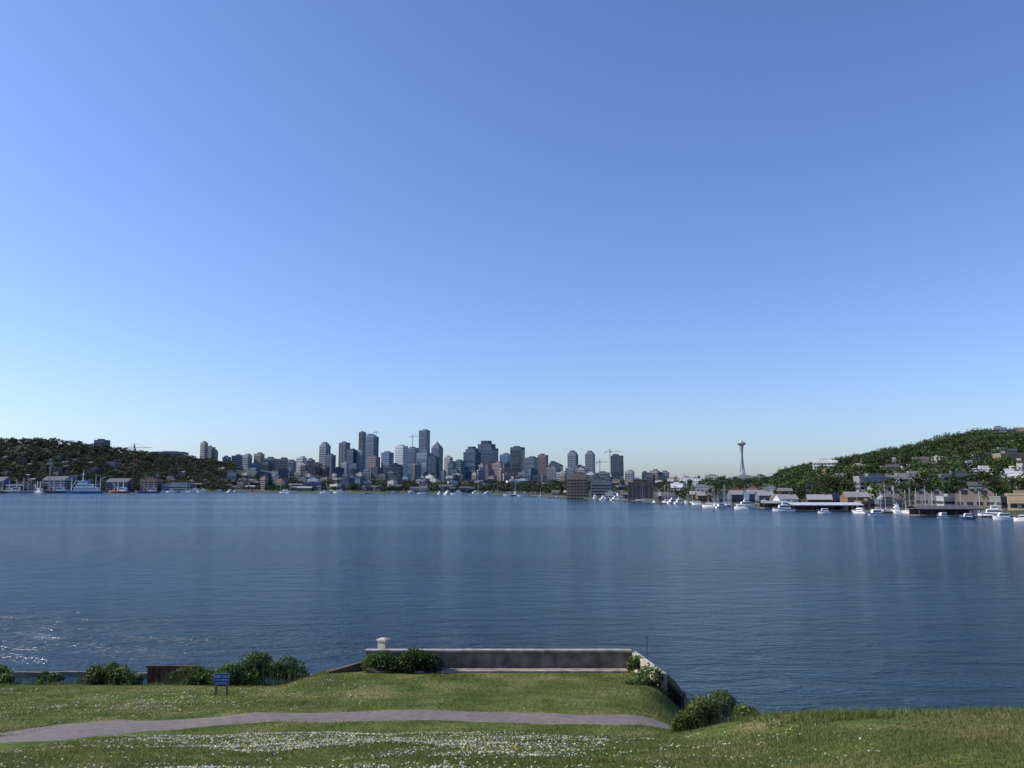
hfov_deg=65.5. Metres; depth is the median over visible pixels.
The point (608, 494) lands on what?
houseboat
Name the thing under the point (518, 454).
office tower
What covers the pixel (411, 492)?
motor yacht
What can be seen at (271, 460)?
office tower
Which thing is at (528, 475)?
office building
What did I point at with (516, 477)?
apartment building
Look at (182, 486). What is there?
warehouse
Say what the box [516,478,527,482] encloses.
apartment building
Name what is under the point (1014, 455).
apartment building
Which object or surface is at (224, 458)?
apartment tower
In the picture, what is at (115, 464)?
apartment building
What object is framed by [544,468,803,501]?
waterfront trees
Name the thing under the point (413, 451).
office tower
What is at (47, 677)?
shrub
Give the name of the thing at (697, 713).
shrub
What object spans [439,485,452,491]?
warehouse
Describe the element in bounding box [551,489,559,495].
houseboat
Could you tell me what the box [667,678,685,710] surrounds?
timber bulkhead
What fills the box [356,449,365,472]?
apartment tower
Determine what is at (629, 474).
office building
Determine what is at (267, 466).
office building
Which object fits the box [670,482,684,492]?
apartment building
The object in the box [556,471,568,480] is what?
apartment building
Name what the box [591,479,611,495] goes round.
office building
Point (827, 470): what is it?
apartment building
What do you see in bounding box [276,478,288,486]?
office building
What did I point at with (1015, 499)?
apartment building
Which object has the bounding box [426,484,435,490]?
apartment building
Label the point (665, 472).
apartment tower
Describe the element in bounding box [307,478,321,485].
apartment building
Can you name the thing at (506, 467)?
apartment building
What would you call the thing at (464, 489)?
warehouse
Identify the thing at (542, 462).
apartment tower
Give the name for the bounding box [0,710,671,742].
footpath
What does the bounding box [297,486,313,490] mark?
warehouse
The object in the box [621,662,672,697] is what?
shrub
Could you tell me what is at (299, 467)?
office building
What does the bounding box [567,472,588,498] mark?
apartment building
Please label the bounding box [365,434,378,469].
office tower
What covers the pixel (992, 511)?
motor yacht
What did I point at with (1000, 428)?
apartment building
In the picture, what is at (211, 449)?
apartment tower
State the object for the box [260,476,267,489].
office building
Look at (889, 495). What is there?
houseboat
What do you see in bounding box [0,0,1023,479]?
sky
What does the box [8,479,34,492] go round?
fishing ship
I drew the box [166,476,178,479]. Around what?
apartment building
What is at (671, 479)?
office building
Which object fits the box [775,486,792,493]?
house
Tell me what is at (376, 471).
apartment building
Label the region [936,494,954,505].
houseboat
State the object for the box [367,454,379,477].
apartment tower
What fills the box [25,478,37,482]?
warehouse
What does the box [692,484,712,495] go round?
apartment building
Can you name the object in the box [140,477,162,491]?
warehouse
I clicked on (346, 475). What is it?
office building
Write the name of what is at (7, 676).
shrub
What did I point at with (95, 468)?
apartment building
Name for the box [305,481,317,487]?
apartment building
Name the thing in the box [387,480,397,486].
apartment building
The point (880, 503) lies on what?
sailboat
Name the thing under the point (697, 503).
motor yacht
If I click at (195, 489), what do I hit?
motor yacht
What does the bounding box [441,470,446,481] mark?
apartment building
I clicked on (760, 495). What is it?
houseboat
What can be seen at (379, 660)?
ivy shrub
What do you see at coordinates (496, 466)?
apartment building
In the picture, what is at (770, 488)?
apartment building
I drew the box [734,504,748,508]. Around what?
motor yacht
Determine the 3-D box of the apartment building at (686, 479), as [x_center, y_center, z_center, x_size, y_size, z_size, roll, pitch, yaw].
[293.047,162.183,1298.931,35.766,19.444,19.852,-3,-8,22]
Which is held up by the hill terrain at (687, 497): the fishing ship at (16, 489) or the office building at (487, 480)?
the office building at (487, 480)
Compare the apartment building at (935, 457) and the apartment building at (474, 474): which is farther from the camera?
the apartment building at (474, 474)
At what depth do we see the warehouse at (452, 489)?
1416.03 m
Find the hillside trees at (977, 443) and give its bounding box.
[769,427,1023,504]
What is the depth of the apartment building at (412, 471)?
2683.20 m
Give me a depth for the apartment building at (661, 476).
1607.14 m
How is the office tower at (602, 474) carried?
on the hill terrain at (687, 497)
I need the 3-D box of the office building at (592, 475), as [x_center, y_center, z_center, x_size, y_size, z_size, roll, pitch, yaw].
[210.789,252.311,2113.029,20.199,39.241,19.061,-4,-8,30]
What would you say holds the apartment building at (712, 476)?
on the hill terrain at (687, 497)
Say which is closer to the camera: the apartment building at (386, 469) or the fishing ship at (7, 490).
the fishing ship at (7, 490)
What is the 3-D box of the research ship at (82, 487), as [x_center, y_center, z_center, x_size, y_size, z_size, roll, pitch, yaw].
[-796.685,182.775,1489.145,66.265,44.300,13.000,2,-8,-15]
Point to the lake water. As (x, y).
(768, 609)
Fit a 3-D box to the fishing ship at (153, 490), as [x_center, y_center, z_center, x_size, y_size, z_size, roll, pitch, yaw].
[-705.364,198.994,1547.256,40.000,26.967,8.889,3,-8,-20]
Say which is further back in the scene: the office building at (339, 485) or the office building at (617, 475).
the office building at (339, 485)
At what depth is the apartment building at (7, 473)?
1914.52 m
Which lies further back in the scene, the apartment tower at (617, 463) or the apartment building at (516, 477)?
the apartment tower at (617, 463)
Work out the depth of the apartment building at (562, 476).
1977.51 m
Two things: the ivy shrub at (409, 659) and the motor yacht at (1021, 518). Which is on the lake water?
the motor yacht at (1021, 518)
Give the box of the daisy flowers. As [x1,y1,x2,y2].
[0,678,879,767]
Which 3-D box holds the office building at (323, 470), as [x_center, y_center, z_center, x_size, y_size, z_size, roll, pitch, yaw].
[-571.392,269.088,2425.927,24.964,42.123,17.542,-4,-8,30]
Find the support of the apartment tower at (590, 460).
on the hill terrain at (687, 497)
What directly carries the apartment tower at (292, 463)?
on the hill terrain at (687, 497)
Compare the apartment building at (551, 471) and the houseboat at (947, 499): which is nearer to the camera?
the houseboat at (947, 499)
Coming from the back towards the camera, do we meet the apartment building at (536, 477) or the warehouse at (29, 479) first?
the apartment building at (536, 477)
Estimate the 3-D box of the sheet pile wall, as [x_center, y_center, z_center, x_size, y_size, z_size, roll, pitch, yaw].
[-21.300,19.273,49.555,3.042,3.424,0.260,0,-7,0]
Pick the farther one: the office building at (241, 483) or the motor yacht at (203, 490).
the office building at (241, 483)
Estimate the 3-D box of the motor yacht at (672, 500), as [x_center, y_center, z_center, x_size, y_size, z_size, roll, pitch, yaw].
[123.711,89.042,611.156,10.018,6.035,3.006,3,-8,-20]
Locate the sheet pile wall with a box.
[146,665,193,683]
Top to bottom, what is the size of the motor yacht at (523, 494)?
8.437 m
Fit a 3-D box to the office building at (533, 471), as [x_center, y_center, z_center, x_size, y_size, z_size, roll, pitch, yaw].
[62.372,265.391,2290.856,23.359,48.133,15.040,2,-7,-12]
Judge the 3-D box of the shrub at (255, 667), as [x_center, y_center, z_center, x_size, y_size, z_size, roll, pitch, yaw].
[-14.929,17.127,47.718,6.466,2.307,2.743,0,-7,0]
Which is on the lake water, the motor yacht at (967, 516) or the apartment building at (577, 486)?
the motor yacht at (967, 516)
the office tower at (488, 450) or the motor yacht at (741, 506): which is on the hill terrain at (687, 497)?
the office tower at (488, 450)
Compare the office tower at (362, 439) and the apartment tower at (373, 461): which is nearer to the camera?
the apartment tower at (373, 461)
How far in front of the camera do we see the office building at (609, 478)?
1437.57 m
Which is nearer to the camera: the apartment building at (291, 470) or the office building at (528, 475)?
the office building at (528, 475)
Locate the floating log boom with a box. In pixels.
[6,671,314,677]
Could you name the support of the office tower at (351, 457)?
on the hill terrain at (687, 497)
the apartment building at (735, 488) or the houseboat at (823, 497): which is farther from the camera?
the apartment building at (735, 488)
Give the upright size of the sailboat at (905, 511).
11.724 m
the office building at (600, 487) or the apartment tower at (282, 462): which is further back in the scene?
the apartment tower at (282, 462)
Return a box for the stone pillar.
[376,637,389,648]
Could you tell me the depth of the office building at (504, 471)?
2153.25 m
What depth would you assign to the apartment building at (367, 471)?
2087.66 m
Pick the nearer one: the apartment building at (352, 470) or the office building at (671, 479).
the office building at (671, 479)
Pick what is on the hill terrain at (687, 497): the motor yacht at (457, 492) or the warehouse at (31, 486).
the warehouse at (31, 486)
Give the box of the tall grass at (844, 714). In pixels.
[0,668,1023,729]
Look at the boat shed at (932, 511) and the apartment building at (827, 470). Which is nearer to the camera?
the boat shed at (932, 511)
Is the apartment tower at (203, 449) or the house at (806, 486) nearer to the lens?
the house at (806, 486)
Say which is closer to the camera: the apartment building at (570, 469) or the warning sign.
the warning sign
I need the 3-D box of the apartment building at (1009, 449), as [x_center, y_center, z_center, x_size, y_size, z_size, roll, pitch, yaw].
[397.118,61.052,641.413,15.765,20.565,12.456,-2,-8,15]
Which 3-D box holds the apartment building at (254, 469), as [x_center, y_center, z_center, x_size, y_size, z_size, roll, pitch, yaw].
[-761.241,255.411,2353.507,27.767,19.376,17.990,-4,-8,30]
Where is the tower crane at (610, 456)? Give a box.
[605,448,614,473]
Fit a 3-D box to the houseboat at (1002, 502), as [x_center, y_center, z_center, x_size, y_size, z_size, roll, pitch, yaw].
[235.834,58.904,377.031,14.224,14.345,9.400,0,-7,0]
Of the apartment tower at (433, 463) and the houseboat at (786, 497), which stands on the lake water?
the houseboat at (786, 497)
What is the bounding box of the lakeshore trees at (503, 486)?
[221,473,590,494]
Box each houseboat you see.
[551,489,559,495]
[605,491,614,497]
[620,492,627,498]
[658,491,669,500]
[661,491,674,500]
[689,490,698,501]
[695,490,711,501]
[718,491,726,501]
[726,489,743,502]
[743,488,762,502]
[754,489,773,503]
[769,493,781,500]
[772,493,798,501]
[805,493,832,501]
[832,493,839,501]
[839,490,870,506]
[855,498,874,508]
[874,497,903,508]
[875,492,901,498]
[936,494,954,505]
[988,493,1007,507]
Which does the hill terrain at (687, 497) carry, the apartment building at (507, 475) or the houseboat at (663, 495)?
the apartment building at (507, 475)
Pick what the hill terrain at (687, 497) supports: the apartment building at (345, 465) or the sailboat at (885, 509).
the apartment building at (345, 465)
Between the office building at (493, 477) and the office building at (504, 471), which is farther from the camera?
the office building at (504, 471)
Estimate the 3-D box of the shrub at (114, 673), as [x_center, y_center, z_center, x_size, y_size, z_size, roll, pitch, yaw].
[-24.503,17.496,48.069,4.284,1.849,1.930,0,-7,0]
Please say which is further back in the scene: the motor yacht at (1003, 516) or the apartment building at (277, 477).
the apartment building at (277, 477)
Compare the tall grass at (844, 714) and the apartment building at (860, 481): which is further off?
the apartment building at (860, 481)
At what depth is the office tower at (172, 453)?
2500.04 m
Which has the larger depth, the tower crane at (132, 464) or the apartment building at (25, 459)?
the apartment building at (25, 459)
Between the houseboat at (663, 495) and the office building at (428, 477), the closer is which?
the houseboat at (663, 495)
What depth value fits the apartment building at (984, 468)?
504.60 m
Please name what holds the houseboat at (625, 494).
on the lake water
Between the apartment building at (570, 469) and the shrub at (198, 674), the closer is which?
the shrub at (198, 674)
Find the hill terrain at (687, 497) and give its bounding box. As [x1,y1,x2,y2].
[0,443,1023,516]
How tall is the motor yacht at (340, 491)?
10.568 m
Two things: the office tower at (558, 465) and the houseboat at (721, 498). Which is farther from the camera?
the office tower at (558, 465)
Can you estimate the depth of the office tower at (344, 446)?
3392.11 m
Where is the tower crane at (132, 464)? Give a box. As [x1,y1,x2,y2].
[126,443,151,487]
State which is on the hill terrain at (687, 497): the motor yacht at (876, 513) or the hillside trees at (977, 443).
the hillside trees at (977, 443)
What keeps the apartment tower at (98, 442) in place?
on the hill terrain at (687, 497)
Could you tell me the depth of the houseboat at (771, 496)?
503.21 m
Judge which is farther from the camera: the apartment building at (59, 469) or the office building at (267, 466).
the office building at (267, 466)
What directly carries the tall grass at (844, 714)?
on the grass ground at (376, 686)
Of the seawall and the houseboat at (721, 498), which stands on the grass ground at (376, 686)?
the seawall
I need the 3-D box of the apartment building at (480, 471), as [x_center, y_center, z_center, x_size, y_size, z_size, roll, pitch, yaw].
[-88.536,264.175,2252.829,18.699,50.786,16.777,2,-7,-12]
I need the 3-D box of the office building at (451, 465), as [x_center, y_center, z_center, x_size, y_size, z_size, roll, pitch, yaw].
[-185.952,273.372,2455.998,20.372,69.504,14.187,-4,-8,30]
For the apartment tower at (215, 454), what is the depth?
2841.64 m
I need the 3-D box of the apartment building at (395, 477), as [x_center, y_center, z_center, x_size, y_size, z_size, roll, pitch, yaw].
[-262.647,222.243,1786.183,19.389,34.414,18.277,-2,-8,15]
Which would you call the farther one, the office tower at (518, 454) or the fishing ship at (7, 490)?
the office tower at (518, 454)
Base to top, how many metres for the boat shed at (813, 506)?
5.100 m
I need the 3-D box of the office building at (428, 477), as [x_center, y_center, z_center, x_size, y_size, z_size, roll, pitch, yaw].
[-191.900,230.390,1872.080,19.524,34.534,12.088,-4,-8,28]
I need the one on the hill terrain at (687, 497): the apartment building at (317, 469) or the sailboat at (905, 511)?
the apartment building at (317, 469)
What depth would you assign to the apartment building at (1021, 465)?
491.71 m
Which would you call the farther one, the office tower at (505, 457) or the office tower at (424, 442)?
the office tower at (424, 442)
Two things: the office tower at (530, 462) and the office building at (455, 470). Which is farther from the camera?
the office tower at (530, 462)
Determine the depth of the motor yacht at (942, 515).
325.77 m
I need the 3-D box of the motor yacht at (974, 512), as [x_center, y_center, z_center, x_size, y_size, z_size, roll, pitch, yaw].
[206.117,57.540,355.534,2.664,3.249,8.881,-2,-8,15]
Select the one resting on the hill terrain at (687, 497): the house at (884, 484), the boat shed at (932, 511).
the house at (884, 484)
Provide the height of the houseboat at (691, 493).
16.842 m
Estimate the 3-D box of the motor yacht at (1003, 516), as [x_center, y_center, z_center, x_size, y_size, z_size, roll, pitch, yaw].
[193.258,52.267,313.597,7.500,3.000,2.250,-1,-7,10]
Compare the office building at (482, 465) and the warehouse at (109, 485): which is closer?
the warehouse at (109, 485)
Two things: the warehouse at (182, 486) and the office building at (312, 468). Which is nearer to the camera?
the warehouse at (182, 486)
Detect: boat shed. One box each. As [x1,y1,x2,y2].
[757,501,787,507]
[787,502,864,510]
[907,506,984,516]
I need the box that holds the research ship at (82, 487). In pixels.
[66,470,104,493]
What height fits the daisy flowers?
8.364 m
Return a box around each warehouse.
[0,477,12,489]
[5,484,24,489]
[21,483,41,490]
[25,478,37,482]
[41,476,73,490]
[105,478,134,491]
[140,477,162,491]
[161,482,194,491]
[290,486,302,489]
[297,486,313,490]
[365,487,380,491]
[410,486,429,492]
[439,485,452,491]
[449,487,459,491]
[460,486,470,492]
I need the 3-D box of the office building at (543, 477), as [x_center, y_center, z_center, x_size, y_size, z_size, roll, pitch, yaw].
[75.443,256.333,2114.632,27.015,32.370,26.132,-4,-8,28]
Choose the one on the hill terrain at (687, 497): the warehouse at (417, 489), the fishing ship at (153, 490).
the warehouse at (417, 489)
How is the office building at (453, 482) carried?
on the hill terrain at (687, 497)
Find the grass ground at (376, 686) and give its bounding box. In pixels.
[0,668,1023,767]
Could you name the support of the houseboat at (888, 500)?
on the lake water
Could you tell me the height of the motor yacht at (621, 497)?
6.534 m
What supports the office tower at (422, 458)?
on the hill terrain at (687, 497)
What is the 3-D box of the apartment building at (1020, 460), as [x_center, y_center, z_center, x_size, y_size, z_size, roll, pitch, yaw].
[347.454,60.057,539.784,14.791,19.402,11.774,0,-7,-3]
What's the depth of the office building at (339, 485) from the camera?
1657.54 m
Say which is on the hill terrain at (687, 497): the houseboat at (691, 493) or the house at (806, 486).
the house at (806, 486)
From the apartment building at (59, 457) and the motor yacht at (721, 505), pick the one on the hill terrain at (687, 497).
the apartment building at (59, 457)
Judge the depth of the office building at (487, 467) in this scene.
2433.76 m
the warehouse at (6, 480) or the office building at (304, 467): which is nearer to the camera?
the warehouse at (6, 480)
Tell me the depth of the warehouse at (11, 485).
1799.52 m
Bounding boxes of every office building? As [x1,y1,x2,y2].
[227,472,235,480]
[237,481,247,488]
[249,463,257,467]
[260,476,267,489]
[263,462,272,470]
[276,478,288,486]
[278,468,288,477]
[281,480,286,489]
[298,462,302,473]
[300,463,307,475]
[306,462,315,475]
[319,465,329,476]
[329,483,341,490]
[342,473,348,478]
[355,472,365,480]
[388,471,396,478]
[390,465,402,479]
[419,482,431,486]
[426,475,434,480]
[430,478,438,482]
[447,480,457,485]
[448,461,455,474]
[451,468,459,474]
[479,463,484,479]
[482,479,494,482]
[485,464,489,478]
[488,475,496,480]
[499,469,509,480]
[506,479,518,483]
[526,472,530,480]
[529,468,537,481]
[539,474,546,480]
[577,467,585,473]
[587,472,595,481]
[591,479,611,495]
[602,476,612,480]
[611,472,621,481]
[625,470,634,480]
[667,477,674,482]
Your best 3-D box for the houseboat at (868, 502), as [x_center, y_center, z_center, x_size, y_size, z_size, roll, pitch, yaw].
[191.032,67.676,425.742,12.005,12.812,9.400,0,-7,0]
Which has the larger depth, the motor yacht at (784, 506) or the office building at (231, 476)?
the office building at (231, 476)
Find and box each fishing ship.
[0,479,11,492]
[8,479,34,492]
[33,481,43,492]
[43,477,65,492]
[108,478,129,492]
[137,479,159,492]
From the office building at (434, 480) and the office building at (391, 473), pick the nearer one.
the office building at (434, 480)
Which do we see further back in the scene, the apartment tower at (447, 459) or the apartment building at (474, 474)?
the apartment tower at (447, 459)
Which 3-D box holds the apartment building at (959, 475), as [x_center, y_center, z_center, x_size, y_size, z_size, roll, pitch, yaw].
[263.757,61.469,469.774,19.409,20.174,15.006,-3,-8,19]
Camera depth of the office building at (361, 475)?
1934.13 m
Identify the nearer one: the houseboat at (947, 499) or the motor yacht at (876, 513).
the motor yacht at (876, 513)
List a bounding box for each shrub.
[0,664,23,684]
[24,670,65,684]
[70,660,143,684]
[159,662,214,684]
[207,648,309,685]
[360,650,399,673]
[386,647,443,673]
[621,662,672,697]
[626,654,642,670]
[668,688,759,731]
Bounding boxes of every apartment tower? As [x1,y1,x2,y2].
[94,439,110,446]
[200,441,207,458]
[208,446,215,459]
[213,450,217,460]
[222,456,230,460]
[242,454,251,467]
[254,452,264,469]
[275,457,288,470]
[288,459,295,471]
[296,456,306,471]
[325,454,335,474]
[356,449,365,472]
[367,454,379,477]
[395,445,407,476]
[428,456,438,478]
[444,456,452,475]
[537,454,547,474]
[567,450,577,467]
[585,451,594,472]
[611,454,623,479]
[649,469,658,479]
[659,470,668,477]
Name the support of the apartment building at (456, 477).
on the hill terrain at (687, 497)
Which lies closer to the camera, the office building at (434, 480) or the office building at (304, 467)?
the office building at (434, 480)
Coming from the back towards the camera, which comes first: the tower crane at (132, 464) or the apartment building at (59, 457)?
the apartment building at (59, 457)
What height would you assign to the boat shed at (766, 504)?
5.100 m
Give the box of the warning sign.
[214,673,229,694]
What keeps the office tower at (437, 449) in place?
on the hill terrain at (687, 497)
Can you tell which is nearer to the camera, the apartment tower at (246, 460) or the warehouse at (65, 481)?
the warehouse at (65, 481)
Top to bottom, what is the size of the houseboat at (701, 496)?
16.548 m
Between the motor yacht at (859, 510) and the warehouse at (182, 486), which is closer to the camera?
the motor yacht at (859, 510)
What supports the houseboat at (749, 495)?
on the lake water
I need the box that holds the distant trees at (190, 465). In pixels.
[0,437,238,490]
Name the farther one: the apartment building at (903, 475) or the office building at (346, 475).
the office building at (346, 475)
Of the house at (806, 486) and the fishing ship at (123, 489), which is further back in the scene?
the fishing ship at (123, 489)
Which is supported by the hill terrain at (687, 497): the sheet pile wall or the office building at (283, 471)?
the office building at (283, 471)
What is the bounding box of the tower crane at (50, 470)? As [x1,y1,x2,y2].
[47,459,56,489]
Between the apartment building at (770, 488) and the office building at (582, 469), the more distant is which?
the office building at (582, 469)
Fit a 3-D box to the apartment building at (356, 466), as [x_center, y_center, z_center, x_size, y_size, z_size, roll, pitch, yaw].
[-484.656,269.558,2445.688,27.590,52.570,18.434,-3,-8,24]
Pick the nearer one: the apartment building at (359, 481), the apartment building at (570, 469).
the apartment building at (359, 481)
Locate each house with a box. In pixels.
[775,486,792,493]
[804,485,822,497]
[866,482,891,497]
[885,463,899,469]
[911,456,928,463]
[967,480,989,490]
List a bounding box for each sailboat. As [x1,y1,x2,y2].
[636,485,648,501]
[875,486,894,510]
[879,490,883,512]
[901,491,909,513]
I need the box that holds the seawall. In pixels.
[327,649,667,693]
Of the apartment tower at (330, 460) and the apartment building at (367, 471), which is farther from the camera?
the apartment tower at (330, 460)
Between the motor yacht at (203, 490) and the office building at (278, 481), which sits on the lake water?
the motor yacht at (203, 490)
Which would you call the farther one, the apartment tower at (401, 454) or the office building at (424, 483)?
the apartment tower at (401, 454)
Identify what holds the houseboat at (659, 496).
on the lake water
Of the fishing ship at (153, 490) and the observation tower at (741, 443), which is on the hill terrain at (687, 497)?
the observation tower at (741, 443)
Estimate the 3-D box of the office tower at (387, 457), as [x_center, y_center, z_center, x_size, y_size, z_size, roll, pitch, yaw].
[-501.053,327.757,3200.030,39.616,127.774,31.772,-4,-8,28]
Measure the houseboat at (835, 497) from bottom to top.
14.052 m
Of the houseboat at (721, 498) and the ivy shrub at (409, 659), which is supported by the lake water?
the houseboat at (721, 498)
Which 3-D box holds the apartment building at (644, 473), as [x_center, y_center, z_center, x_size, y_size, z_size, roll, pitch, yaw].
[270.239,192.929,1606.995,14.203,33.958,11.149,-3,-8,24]
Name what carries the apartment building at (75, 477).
on the hill terrain at (687, 497)
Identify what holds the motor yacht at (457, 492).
on the lake water
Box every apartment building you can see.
[0,471,13,476]
[16,457,28,463]
[54,455,65,459]
[54,467,63,471]
[71,475,79,479]
[90,467,101,473]
[106,462,118,467]
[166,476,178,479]
[178,472,187,478]
[249,467,259,470]
[260,474,271,484]
[273,475,283,484]
[287,467,293,478]
[299,477,308,485]
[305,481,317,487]
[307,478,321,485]
[315,465,321,474]
[316,485,323,490]
[333,467,343,476]
[340,478,352,489]
[341,461,348,473]
[349,463,359,473]
[350,468,356,473]
[355,478,363,485]
[364,468,369,479]
[371,466,382,478]
[378,473,387,481]
[384,465,392,473]
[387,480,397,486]
[389,475,399,481]
[411,462,415,479]
[414,462,420,478]
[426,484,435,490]
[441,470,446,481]
[451,474,459,480]
[472,472,477,481]
[477,468,483,479]
[492,462,503,480]
[500,466,510,471]
[503,472,513,479]
[511,476,524,478]
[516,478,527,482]
[518,471,526,477]
[533,474,540,481]
[546,466,557,480]
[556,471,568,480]
[560,473,565,480]
[565,466,574,474]
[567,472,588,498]
[612,478,619,486]
[627,480,654,500]
[642,471,649,479]
[646,474,655,481]
[657,475,667,479]
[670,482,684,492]
[679,477,703,484]
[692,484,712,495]
[705,474,717,480]
[724,487,741,491]
[737,475,754,481]
[747,486,760,489]
[762,486,779,491]
[812,459,838,469]
[822,467,839,473]
[853,473,890,491]
[876,488,904,503]
[887,473,919,481]
[914,488,943,505]
[931,455,944,461]
[938,471,978,493]
[955,486,993,506]
[972,466,992,481]
[991,426,1006,432]
[992,451,1023,460]
[995,447,1016,453]
[1001,469,1023,480]
[1006,490,1023,510]
[1007,427,1023,431]
[1009,463,1023,470]
[1013,458,1023,465]
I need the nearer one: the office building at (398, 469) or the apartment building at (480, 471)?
the apartment building at (480, 471)
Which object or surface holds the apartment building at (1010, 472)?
on the hill terrain at (687, 497)
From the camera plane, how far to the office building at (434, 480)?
1788.94 m
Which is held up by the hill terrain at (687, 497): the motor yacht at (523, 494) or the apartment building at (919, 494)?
the apartment building at (919, 494)
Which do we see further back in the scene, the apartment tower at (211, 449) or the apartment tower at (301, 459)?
the apartment tower at (211, 449)
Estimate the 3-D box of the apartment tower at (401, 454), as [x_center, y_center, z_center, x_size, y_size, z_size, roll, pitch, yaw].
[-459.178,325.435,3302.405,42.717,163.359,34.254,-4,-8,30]
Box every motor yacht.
[186,487,198,491]
[197,488,208,492]
[333,489,345,492]
[405,490,416,493]
[450,490,463,494]
[517,492,529,495]
[614,495,624,500]
[667,498,675,503]
[674,496,683,503]
[692,501,702,504]
[702,503,714,507]
[715,503,726,507]
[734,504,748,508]
[736,499,754,506]
[772,500,794,510]
[818,508,830,512]
[853,508,866,513]
[867,510,884,515]
[892,502,901,513]
[937,512,949,518]
[960,513,975,518]
[970,510,977,514]
[977,503,1002,516]
[992,513,1012,519]
[1013,515,1023,520]
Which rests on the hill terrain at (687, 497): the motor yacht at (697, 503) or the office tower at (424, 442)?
the office tower at (424, 442)
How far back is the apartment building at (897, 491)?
439.16 m
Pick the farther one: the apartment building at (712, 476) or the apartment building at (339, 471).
the apartment building at (339, 471)
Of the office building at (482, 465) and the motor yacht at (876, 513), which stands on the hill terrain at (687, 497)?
the office building at (482, 465)
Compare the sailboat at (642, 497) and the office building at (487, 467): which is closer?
the sailboat at (642, 497)
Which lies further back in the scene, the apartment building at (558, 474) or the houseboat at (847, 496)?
the apartment building at (558, 474)
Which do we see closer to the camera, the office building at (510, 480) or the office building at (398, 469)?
the office building at (510, 480)
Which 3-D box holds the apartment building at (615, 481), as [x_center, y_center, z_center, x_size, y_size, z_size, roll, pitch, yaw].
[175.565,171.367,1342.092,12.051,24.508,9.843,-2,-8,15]
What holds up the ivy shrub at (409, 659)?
on the grass ground at (376, 686)
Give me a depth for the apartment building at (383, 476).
2160.13 m
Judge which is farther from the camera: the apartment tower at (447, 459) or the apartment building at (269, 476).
the apartment tower at (447, 459)
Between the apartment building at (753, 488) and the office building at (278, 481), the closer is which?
the apartment building at (753, 488)
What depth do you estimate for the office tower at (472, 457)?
3089.58 m
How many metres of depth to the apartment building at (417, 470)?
2375.28 m
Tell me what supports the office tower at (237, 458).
on the hill terrain at (687, 497)
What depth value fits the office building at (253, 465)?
2356.13 m
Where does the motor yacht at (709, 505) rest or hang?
on the lake water
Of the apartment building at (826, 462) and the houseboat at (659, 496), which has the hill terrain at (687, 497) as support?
the apartment building at (826, 462)
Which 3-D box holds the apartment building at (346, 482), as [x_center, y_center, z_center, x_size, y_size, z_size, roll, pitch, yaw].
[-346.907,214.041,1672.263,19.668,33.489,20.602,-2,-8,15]
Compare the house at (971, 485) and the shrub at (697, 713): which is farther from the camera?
the house at (971, 485)
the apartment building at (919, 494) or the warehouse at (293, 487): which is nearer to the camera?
the apartment building at (919, 494)
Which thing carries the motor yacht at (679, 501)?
on the lake water
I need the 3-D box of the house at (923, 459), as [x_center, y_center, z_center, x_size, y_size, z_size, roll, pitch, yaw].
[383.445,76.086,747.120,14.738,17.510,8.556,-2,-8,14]
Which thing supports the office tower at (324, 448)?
on the hill terrain at (687, 497)
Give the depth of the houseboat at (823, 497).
458.97 m
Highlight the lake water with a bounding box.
[0,492,1023,725]
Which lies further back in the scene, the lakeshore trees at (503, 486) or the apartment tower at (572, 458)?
the apartment tower at (572, 458)
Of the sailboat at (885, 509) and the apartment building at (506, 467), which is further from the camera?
the apartment building at (506, 467)
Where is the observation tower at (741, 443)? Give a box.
[737,439,745,475]
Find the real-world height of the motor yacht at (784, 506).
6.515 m
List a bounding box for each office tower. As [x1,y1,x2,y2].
[151,451,188,456]
[231,454,242,466]
[263,457,275,470]
[319,442,330,464]
[338,441,349,466]
[346,449,355,464]
[358,431,365,449]
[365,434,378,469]
[381,451,393,472]
[408,446,418,476]
[416,452,432,476]
[419,426,429,452]
[431,442,442,479]
[453,459,464,479]
[463,446,480,480]
[476,441,497,469]
[500,453,511,472]
[510,446,524,475]
[524,456,537,471]
[549,461,562,471]
[596,471,609,476]
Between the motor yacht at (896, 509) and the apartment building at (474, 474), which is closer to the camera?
the motor yacht at (896, 509)
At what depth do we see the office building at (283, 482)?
1741.67 m
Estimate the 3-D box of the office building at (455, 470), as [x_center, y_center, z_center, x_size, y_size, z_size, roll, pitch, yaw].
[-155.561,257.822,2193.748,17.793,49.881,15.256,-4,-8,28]
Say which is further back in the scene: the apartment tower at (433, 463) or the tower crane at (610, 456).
the apartment tower at (433, 463)
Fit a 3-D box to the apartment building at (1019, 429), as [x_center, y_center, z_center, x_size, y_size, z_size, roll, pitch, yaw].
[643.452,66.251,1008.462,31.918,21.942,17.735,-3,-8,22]
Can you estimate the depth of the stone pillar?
49.48 m
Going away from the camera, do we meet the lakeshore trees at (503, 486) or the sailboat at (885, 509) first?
the sailboat at (885, 509)

